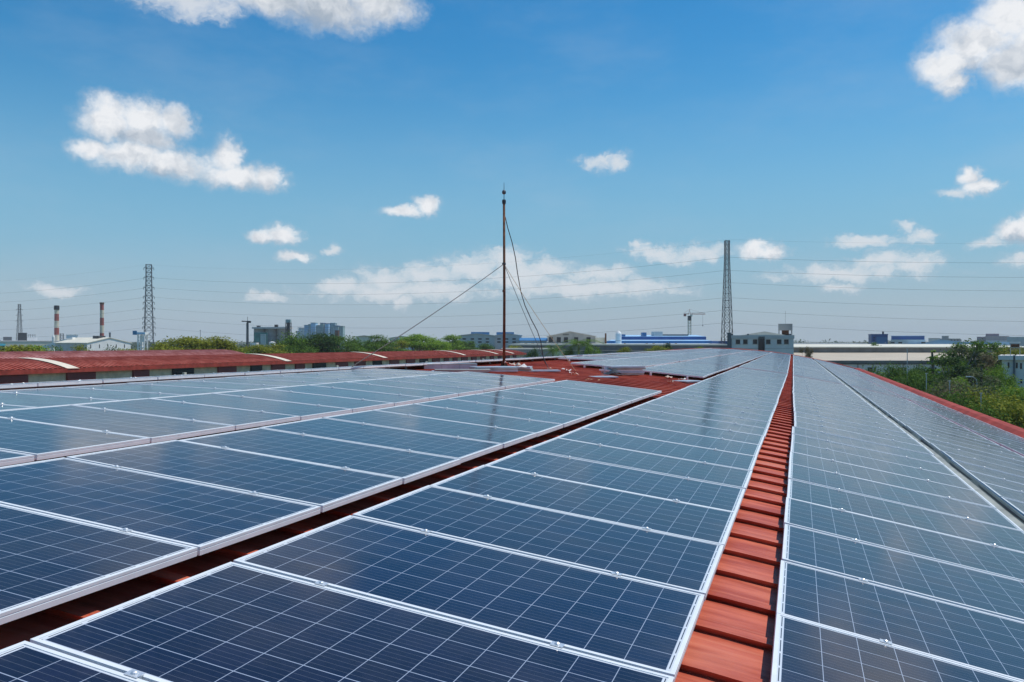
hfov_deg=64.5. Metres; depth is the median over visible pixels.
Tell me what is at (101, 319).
chimney
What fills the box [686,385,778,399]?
solar panel
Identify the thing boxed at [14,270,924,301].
power line
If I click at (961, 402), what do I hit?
bush
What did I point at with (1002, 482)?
solar panel
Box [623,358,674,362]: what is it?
solar panel
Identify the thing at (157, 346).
tree
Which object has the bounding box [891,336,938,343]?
blue topped hall
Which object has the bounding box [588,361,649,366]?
solar panel
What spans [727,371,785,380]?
solar panel
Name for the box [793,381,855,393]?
solar panel
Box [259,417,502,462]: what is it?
solar panel
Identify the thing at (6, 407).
solar panel
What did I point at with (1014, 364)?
white house
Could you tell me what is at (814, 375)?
solar panel
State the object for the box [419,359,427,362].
window
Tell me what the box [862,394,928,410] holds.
solar panel
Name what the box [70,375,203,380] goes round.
solar panel
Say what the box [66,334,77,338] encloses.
penthouse shed
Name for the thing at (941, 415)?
solar panel
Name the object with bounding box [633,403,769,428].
solar panel
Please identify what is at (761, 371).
solar panel
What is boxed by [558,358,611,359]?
solar panel
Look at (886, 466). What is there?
solar panel
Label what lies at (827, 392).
solar panel
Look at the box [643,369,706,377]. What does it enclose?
solar panel
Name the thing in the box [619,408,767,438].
solar panel
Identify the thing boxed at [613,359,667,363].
solar panel
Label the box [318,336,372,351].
tree
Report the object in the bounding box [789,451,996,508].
solar panel
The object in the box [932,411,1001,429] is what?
solar panel
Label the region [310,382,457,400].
solar panel
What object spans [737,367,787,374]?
solar panel
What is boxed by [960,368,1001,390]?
tree
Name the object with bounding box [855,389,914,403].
solar panel
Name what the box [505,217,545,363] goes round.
earth cable
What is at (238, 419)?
solar panel
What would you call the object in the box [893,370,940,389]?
tree
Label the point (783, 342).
office block
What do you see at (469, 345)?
tree
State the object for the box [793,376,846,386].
solar panel
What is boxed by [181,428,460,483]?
solar panel
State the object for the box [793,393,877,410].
solar panel
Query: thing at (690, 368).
solar panel
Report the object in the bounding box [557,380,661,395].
solar panel
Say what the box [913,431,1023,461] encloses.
solar panel
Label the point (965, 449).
solar panel
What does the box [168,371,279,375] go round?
solar panel
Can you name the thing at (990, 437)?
solar panel
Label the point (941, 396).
bush
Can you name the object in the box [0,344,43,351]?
tree
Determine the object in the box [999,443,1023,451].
solar panel
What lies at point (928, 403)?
solar panel
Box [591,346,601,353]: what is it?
tree
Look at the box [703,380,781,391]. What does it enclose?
solar panel
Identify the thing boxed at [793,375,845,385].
solar panel
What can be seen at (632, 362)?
solar panel
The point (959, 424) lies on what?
solar panel
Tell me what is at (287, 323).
elevator tower
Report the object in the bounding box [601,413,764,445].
solar panel
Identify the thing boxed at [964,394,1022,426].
bush
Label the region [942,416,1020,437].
solar panel
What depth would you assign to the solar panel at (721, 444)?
9.45 m
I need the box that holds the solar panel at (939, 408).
[910,400,967,415]
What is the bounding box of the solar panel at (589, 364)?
[571,362,618,366]
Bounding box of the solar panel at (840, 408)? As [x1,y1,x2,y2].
[793,398,885,417]
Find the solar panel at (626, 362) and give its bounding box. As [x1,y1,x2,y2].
[596,360,654,365]
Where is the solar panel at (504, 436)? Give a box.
[323,410,536,447]
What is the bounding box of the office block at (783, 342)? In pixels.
[727,324,793,354]
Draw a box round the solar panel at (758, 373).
[731,369,785,377]
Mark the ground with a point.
(447, 342)
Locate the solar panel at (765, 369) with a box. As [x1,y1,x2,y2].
[742,366,786,371]
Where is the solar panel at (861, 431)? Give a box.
[794,416,922,445]
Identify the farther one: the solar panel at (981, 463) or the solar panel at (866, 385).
the solar panel at (866, 385)
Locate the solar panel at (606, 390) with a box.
[538,382,652,398]
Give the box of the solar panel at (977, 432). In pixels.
[970,430,1023,444]
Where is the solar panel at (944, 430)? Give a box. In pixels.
[894,417,999,445]
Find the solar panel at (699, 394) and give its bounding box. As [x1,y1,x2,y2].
[672,390,776,406]
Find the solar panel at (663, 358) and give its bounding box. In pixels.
[644,357,685,360]
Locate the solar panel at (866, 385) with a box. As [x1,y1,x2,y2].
[843,380,889,391]
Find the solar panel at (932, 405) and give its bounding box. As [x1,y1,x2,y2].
[905,398,962,413]
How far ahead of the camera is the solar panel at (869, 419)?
16.41 m
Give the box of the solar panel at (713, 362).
[690,360,735,365]
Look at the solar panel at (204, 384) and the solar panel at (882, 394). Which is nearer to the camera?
the solar panel at (204, 384)
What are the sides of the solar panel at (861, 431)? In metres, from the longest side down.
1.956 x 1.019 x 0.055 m
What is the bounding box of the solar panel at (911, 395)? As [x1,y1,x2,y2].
[889,390,933,401]
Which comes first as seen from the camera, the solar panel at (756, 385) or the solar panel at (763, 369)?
the solar panel at (756, 385)
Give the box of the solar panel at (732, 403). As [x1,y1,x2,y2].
[664,393,775,411]
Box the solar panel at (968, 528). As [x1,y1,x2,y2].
[787,479,1023,551]
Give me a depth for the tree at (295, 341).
159.58 m
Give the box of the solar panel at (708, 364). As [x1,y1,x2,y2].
[684,361,732,367]
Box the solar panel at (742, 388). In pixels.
[698,381,780,394]
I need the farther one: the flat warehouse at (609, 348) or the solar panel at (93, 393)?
the flat warehouse at (609, 348)
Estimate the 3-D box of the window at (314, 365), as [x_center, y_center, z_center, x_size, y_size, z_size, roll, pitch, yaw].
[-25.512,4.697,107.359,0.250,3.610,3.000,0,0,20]
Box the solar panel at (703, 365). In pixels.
[678,362,728,368]
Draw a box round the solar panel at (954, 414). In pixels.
[922,406,989,424]
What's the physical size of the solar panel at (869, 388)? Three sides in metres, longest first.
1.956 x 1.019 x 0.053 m
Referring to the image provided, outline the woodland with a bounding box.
[131,338,975,350]
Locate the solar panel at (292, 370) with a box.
[207,369,310,373]
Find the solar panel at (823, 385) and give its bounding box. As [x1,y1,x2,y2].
[793,380,852,391]
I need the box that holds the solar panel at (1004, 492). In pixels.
[980,481,1023,502]
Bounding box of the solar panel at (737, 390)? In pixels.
[693,383,779,396]
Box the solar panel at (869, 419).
[793,404,897,426]
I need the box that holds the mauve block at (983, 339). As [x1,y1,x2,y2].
[977,337,985,341]
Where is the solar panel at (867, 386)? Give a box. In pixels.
[844,381,891,392]
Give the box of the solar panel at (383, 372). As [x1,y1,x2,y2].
[328,370,429,375]
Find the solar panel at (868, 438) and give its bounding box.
[794,421,934,455]
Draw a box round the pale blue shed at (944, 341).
[926,340,969,343]
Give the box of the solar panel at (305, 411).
[152,393,351,419]
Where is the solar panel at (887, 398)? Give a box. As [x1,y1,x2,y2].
[857,390,918,405]
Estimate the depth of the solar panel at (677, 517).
5.59 m
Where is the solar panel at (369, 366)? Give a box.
[309,365,384,368]
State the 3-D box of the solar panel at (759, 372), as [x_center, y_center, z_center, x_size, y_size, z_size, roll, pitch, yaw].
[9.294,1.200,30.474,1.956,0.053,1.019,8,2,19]
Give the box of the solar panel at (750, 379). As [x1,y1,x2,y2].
[716,374,783,383]
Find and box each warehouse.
[0,348,1023,681]
[508,344,726,355]
[794,344,1023,373]
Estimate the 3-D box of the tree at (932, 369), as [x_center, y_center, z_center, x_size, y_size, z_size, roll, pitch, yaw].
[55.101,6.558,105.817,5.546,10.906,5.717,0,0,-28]
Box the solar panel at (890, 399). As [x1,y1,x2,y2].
[859,392,922,407]
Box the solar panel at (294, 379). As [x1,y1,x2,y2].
[224,375,358,382]
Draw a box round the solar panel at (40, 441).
[0,417,149,459]
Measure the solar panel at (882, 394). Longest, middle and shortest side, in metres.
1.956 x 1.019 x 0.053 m
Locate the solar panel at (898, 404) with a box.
[865,396,932,412]
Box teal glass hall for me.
[1007,337,1023,345]
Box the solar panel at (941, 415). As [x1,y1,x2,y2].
[937,413,1011,433]
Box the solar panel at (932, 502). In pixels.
[787,463,1022,530]
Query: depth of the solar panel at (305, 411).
9.00 m
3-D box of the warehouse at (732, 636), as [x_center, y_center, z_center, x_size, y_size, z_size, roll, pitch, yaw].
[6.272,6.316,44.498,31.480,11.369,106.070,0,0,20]
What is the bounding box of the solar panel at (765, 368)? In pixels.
[741,365,787,371]
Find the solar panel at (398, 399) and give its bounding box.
[265,385,428,405]
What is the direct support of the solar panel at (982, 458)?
on the mounting rail
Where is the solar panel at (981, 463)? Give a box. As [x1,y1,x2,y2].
[941,450,1023,476]
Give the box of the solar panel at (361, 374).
[306,371,409,377]
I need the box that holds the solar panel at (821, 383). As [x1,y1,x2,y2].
[793,377,849,388]
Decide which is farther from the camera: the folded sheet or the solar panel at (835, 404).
the folded sheet
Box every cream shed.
[355,335,372,344]
[390,336,413,349]
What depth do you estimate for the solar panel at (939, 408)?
30.38 m
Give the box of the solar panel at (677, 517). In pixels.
[431,465,735,550]
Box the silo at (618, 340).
[615,331,621,343]
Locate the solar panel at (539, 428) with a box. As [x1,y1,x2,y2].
[373,404,562,436]
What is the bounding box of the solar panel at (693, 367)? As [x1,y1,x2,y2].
[664,364,721,370]
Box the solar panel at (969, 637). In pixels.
[775,560,1023,681]
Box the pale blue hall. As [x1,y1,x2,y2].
[966,342,1009,345]
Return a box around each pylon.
[16,305,22,340]
[142,264,155,349]
[721,240,732,343]
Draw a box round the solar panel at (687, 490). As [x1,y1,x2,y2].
[486,449,744,515]
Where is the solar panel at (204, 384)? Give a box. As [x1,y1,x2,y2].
[129,380,286,389]
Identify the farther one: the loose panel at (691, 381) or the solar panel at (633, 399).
the loose panel at (691, 381)
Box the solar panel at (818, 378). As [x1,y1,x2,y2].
[793,373,841,382]
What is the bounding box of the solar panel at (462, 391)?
[346,379,483,395]
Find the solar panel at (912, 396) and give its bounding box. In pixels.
[891,391,938,403]
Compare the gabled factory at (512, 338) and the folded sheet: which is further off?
the gabled factory at (512, 338)
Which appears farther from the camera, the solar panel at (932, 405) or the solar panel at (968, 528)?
the solar panel at (932, 405)
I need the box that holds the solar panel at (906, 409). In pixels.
[870,400,944,418]
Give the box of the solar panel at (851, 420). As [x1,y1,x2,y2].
[793,407,905,432]
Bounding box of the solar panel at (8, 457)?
[0,450,34,465]
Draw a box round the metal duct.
[423,363,476,368]
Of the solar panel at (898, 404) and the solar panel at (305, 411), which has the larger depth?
the solar panel at (898, 404)
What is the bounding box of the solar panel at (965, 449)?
[921,437,1023,465]
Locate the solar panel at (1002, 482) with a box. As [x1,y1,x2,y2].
[964,469,1023,491]
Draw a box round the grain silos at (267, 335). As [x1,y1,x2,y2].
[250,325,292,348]
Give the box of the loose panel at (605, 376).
[589,376,617,377]
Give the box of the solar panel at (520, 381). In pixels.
[430,373,540,385]
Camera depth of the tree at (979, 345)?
116.34 m
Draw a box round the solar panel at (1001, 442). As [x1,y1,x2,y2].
[988,438,1023,448]
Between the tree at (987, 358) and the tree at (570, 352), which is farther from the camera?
the tree at (570, 352)
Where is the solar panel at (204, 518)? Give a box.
[0,457,320,555]
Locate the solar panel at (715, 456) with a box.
[557,428,756,470]
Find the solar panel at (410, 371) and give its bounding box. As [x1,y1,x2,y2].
[356,368,453,373]
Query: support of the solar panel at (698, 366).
on the mounting rail
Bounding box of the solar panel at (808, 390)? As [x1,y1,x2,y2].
[792,387,865,401]
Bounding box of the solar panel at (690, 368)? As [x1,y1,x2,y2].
[659,365,719,372]
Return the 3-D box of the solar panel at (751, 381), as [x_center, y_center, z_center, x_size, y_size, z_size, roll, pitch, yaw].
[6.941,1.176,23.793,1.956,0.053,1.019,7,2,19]
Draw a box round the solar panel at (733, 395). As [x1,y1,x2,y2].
[680,388,777,403]
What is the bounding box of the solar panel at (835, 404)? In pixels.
[793,395,880,413]
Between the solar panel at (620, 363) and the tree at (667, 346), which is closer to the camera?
the solar panel at (620, 363)
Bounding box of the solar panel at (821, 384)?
[793,378,850,389]
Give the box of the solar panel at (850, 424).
[794,411,913,438]
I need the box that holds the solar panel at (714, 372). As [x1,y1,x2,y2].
[654,365,716,373]
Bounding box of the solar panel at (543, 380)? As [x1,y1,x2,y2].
[454,371,554,382]
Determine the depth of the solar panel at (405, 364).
20.21 m
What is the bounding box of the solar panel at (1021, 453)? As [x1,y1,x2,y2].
[1011,449,1023,456]
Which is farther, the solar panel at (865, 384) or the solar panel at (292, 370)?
the solar panel at (865, 384)
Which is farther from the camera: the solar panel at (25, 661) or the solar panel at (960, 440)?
the solar panel at (960, 440)
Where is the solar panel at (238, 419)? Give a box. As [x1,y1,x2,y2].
[73,398,299,429]
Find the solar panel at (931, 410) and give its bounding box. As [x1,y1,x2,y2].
[927,408,996,427]
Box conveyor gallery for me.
[43,337,74,349]
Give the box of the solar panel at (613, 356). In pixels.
[592,356,634,357]
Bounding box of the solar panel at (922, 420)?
[884,410,977,434]
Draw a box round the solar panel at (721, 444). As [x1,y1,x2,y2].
[581,420,760,456]
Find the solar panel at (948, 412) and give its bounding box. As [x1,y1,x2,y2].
[918,404,982,421]
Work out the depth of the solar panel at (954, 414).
27.44 m
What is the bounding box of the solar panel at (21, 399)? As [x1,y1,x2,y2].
[0,392,119,406]
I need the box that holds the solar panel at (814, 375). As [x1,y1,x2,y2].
[793,371,837,379]
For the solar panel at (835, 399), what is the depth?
21.20 m
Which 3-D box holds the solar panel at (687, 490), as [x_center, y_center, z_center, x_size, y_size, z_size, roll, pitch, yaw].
[0.864,1.122,6.620,1.956,0.055,1.019,8,2,19]
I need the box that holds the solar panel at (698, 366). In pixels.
[671,364,723,370]
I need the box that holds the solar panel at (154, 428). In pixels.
[0,405,234,442]
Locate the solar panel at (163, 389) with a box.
[70,383,240,394]
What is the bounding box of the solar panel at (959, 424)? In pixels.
[955,422,1023,440]
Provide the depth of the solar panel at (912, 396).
36.63 m
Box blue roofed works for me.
[607,332,726,343]
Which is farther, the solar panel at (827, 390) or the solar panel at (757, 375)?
the solar panel at (757, 375)
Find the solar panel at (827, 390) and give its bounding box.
[793,384,860,397]
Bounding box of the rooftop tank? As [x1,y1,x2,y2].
[1010,342,1019,354]
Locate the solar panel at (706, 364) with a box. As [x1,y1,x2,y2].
[680,362,730,367]
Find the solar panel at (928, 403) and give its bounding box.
[902,396,955,410]
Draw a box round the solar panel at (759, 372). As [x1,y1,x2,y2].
[733,369,786,377]
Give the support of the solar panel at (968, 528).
on the mounting rail
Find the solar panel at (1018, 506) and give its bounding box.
[1000,497,1023,515]
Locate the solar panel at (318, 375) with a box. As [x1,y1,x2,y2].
[270,373,382,379]
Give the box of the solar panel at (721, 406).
[657,396,773,416]
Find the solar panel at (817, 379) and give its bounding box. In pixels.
[793,374,843,384]
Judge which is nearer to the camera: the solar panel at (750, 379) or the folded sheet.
the folded sheet
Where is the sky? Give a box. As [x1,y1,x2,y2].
[0,0,1023,341]
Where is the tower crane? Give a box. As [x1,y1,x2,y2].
[683,309,704,334]
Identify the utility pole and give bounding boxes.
[242,317,250,346]
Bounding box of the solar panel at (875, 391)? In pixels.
[849,384,901,397]
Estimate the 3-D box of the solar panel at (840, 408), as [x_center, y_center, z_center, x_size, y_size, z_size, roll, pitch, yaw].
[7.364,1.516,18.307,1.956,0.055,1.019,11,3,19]
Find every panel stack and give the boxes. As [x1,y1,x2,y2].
[432,369,490,371]
[469,366,518,371]
[515,366,532,370]
[599,365,645,374]
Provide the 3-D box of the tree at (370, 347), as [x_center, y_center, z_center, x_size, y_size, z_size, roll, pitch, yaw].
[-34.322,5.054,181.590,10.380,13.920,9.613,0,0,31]
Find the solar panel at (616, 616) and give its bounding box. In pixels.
[233,515,704,681]
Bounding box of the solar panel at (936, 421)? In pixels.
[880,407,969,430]
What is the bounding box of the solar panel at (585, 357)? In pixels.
[566,357,610,358]
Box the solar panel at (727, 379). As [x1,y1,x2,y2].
[711,377,782,388]
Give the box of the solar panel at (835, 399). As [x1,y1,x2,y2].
[792,390,872,407]
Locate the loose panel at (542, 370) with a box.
[518,370,560,371]
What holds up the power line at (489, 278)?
hanging from the pylon at (150, 300)
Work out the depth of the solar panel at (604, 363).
26.61 m
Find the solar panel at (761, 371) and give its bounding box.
[734,368,786,375]
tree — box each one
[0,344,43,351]
[0,346,46,351]
[24,345,53,350]
[45,341,67,350]
[70,344,94,350]
[142,335,248,353]
[144,341,178,349]
[159,338,218,349]
[206,340,249,353]
[228,340,252,353]
[236,344,279,353]
[254,343,291,353]
[270,328,319,352]
[270,337,309,352]
[298,331,343,352]
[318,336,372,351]
[340,335,378,351]
[360,334,410,351]
[391,340,415,350]
[397,334,454,350]
[417,337,453,350]
[427,334,464,350]
[451,340,482,349]
[478,342,494,349]
[523,346,540,357]
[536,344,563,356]
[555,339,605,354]
[562,346,574,354]
[584,342,591,353]
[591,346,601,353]
[616,346,631,352]
[644,345,671,350]
[663,342,672,349]
[798,347,813,357]
[875,362,921,381]
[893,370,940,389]
[905,364,942,385]
[912,338,995,385]
[925,355,983,385]
[926,373,974,393]
[927,350,941,387]
[929,362,966,385]
[935,341,1006,385]
[948,344,1001,389]
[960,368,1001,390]
[967,353,1013,390]
[972,362,1018,393]
[975,364,986,388]
[979,346,1023,365]
[998,383,1023,401]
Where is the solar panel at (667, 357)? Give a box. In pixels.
[647,356,690,359]
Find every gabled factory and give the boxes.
[55,336,130,350]
[458,332,494,347]
[494,332,521,348]
[547,331,605,343]
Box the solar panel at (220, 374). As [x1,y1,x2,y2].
[132,373,243,377]
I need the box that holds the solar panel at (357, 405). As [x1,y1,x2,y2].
[215,389,393,411]
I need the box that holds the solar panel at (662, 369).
[646,367,709,375]
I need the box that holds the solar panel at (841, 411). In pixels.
[793,401,890,421]
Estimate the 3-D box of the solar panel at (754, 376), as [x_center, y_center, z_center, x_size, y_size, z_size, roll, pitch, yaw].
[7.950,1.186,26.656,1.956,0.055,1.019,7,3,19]
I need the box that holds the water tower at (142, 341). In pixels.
[133,331,148,349]
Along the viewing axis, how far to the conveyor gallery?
375.00 m
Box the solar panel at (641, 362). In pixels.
[612,359,663,364]
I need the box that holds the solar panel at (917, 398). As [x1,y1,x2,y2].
[893,392,943,405]
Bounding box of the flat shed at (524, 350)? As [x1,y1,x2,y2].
[501,348,553,356]
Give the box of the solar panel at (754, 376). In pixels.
[724,372,784,381]
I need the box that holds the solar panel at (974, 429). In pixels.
[962,425,1023,442]
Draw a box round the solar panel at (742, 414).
[646,399,771,422]
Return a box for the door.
[758,337,764,350]
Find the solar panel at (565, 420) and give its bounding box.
[414,398,585,426]
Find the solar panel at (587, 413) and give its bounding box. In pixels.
[447,394,602,419]
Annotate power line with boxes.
[5,282,980,310]
[7,239,843,280]
[7,310,1023,329]
[12,257,941,292]
[13,298,1020,320]
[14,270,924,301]
[25,323,1023,338]
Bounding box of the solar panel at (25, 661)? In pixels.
[0,641,147,681]
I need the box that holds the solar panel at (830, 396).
[793,389,869,404]
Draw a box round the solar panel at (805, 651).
[770,613,1022,681]
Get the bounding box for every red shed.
[0,349,244,358]
[0,349,525,383]
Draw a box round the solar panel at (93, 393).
[0,387,181,399]
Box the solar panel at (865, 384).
[842,379,888,390]
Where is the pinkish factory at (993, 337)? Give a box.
[985,334,1008,341]
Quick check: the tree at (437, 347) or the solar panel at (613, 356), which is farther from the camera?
the tree at (437, 347)
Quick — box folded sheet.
[603,369,624,374]
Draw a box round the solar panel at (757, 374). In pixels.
[729,370,785,378]
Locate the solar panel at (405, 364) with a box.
[347,363,423,366]
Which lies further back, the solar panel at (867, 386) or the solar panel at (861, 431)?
the solar panel at (867, 386)
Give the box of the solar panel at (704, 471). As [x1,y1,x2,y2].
[525,437,751,491]
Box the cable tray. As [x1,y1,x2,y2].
[814,359,1023,530]
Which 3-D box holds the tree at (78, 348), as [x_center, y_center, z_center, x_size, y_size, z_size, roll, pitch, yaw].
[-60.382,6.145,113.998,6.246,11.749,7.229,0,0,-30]
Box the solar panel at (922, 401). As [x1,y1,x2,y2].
[899,395,950,408]
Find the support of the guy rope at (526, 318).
attached to the lightning mast
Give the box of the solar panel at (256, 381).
[186,378,321,385]
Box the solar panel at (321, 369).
[251,368,338,371]
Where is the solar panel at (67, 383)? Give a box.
[0,380,101,385]
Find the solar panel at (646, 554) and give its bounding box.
[352,485,723,600]
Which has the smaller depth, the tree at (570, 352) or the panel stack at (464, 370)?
the panel stack at (464, 370)
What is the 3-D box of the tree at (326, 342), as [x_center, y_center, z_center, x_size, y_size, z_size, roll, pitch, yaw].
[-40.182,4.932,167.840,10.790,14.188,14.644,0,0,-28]
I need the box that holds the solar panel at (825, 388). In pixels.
[793,382,857,395]
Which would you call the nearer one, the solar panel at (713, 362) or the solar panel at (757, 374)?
the solar panel at (757, 374)
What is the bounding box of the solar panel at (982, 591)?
[781,524,1023,621]
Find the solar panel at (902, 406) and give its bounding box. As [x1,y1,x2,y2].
[867,398,938,415]
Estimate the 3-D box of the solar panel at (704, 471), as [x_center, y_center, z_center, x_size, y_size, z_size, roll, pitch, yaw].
[1.205,1.122,7.573,1.956,0.053,1.019,7,2,19]
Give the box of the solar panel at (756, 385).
[705,378,781,389]
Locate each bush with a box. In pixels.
[862,363,889,377]
[883,371,928,391]
[909,370,943,392]
[921,380,965,401]
[926,375,1001,405]
[936,387,976,409]
[955,383,1022,409]
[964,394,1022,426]
[965,386,1023,416]
[970,379,1014,398]
[986,389,1023,428]
[996,380,1023,424]
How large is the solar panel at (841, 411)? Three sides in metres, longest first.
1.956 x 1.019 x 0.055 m
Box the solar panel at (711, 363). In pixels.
[687,361,734,366]
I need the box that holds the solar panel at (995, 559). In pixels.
[783,497,1023,579]
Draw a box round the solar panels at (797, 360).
[0,348,904,389]
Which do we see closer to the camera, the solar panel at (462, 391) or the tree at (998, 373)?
the solar panel at (462, 391)
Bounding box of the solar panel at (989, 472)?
[951,459,1023,483]
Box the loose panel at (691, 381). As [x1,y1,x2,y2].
[672,380,700,382]
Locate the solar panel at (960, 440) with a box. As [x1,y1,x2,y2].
[906,426,1023,457]
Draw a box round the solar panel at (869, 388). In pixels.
[846,382,895,394]
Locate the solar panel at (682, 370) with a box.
[650,366,713,374]
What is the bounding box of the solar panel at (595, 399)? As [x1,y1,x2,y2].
[500,387,631,407]
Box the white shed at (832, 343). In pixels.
[794,342,885,343]
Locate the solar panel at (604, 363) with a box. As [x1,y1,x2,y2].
[584,361,636,365]
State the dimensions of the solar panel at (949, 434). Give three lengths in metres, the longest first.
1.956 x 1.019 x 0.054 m
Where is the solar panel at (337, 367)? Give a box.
[265,366,362,370]
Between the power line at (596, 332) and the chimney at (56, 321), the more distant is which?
the chimney at (56, 321)
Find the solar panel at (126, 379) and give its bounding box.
[12,377,156,383]
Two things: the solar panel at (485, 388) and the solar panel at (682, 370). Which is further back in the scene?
the solar panel at (682, 370)
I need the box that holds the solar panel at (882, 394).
[854,388,910,401]
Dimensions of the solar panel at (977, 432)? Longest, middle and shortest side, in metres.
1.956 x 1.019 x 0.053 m
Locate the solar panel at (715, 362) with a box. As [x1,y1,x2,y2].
[694,360,737,365]
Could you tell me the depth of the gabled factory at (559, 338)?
249.97 m
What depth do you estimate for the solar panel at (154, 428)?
7.08 m
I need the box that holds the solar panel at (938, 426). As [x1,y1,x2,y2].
[889,414,987,439]
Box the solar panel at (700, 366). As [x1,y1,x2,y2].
[671,363,726,369]
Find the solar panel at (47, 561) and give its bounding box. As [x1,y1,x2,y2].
[0,504,197,624]
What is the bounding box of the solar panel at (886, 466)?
[790,442,973,489]
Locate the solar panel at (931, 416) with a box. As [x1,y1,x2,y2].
[873,402,952,422]
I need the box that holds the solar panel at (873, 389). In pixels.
[847,383,897,395]
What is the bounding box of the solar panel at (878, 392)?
[851,386,906,399]
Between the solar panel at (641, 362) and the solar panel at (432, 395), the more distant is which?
the solar panel at (641, 362)
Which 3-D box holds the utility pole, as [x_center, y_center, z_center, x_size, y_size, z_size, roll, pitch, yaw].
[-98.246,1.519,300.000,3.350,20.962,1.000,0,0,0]
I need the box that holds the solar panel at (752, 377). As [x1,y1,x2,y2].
[721,373,784,382]
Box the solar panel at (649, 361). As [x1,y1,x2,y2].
[624,359,671,363]
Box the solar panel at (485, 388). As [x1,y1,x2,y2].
[378,377,504,391]
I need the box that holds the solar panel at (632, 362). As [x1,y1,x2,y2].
[605,360,658,365]
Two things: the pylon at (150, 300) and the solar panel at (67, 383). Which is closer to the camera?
the solar panel at (67, 383)
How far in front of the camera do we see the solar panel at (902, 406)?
24.32 m
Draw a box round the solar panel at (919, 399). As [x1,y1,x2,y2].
[896,394,945,406]
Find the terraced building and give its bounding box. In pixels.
[940,336,961,340]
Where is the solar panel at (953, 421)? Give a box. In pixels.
[948,419,1023,439]
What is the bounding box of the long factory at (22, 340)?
[0,333,57,350]
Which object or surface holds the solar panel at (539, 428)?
on the mounting rail
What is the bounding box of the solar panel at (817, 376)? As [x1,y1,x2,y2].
[794,372,839,380]
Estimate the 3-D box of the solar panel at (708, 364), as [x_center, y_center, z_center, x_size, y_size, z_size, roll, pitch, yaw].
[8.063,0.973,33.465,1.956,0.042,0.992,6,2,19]
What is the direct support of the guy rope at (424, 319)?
attached to the lightning mast
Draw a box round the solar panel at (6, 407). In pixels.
[0,403,36,410]
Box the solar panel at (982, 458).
[930,443,1023,470]
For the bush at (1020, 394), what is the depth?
75.62 m
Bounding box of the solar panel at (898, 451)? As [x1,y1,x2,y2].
[791,426,943,464]
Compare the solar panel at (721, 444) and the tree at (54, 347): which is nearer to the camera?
the solar panel at (721, 444)
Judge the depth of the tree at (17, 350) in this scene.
103.95 m
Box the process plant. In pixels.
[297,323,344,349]
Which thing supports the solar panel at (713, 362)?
on the mounting rail
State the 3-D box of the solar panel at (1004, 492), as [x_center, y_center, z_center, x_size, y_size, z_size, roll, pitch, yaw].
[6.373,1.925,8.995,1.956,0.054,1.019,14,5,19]
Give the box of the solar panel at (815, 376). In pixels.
[793,372,840,381]
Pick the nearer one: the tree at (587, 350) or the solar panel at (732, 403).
the solar panel at (732, 403)
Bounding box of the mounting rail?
[0,349,697,390]
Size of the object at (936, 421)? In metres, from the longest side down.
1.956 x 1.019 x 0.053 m
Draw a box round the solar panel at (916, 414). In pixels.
[876,404,958,425]
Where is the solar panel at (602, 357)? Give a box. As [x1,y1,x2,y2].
[579,356,618,357]
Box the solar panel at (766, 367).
[744,364,787,370]
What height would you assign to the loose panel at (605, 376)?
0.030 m
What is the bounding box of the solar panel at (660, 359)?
[635,357,682,361]
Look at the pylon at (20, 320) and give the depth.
719.30 m
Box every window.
[172,368,193,374]
[250,365,261,371]
[312,363,325,367]
[372,360,381,364]
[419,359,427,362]
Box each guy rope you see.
[352,264,503,366]
[504,265,548,368]
[505,266,575,370]
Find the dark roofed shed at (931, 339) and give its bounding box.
[928,338,939,341]
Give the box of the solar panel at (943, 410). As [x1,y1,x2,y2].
[914,402,974,418]
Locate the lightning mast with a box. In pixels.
[500,190,507,365]
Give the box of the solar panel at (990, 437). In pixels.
[979,434,1023,446]
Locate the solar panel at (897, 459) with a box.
[791,434,958,476]
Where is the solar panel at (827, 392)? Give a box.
[793,385,862,399]
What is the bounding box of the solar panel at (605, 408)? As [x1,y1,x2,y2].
[478,390,618,412]
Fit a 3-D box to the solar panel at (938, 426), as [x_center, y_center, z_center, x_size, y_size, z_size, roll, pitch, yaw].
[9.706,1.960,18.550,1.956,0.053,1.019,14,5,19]
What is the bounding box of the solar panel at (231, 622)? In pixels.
[30,562,673,681]
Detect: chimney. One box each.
[54,305,59,340]
[100,302,103,335]
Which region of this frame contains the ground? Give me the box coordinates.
[131,342,861,349]
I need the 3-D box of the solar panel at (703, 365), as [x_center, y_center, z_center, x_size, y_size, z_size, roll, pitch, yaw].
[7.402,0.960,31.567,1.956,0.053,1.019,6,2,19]
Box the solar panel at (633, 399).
[522,384,642,402]
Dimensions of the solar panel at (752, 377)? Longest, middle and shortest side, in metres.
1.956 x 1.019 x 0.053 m
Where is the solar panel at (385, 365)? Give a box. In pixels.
[331,364,404,367]
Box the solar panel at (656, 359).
[634,358,678,362]
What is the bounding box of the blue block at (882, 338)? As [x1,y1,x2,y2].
[868,332,887,343]
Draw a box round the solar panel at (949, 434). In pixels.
[900,421,1009,450]
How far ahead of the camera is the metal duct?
21.04 m
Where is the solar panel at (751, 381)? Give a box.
[714,376,783,386]
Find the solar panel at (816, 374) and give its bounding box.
[793,370,836,378]
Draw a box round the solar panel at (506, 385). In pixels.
[408,375,523,388]
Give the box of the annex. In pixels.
[519,338,547,343]
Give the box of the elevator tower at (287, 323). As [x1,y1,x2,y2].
[285,319,291,341]
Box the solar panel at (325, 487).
[66,440,402,511]
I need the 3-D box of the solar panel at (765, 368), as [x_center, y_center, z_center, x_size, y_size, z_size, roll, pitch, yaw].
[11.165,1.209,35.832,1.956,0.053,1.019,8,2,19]
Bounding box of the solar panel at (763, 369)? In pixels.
[739,366,787,373]
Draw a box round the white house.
[998,355,1023,389]

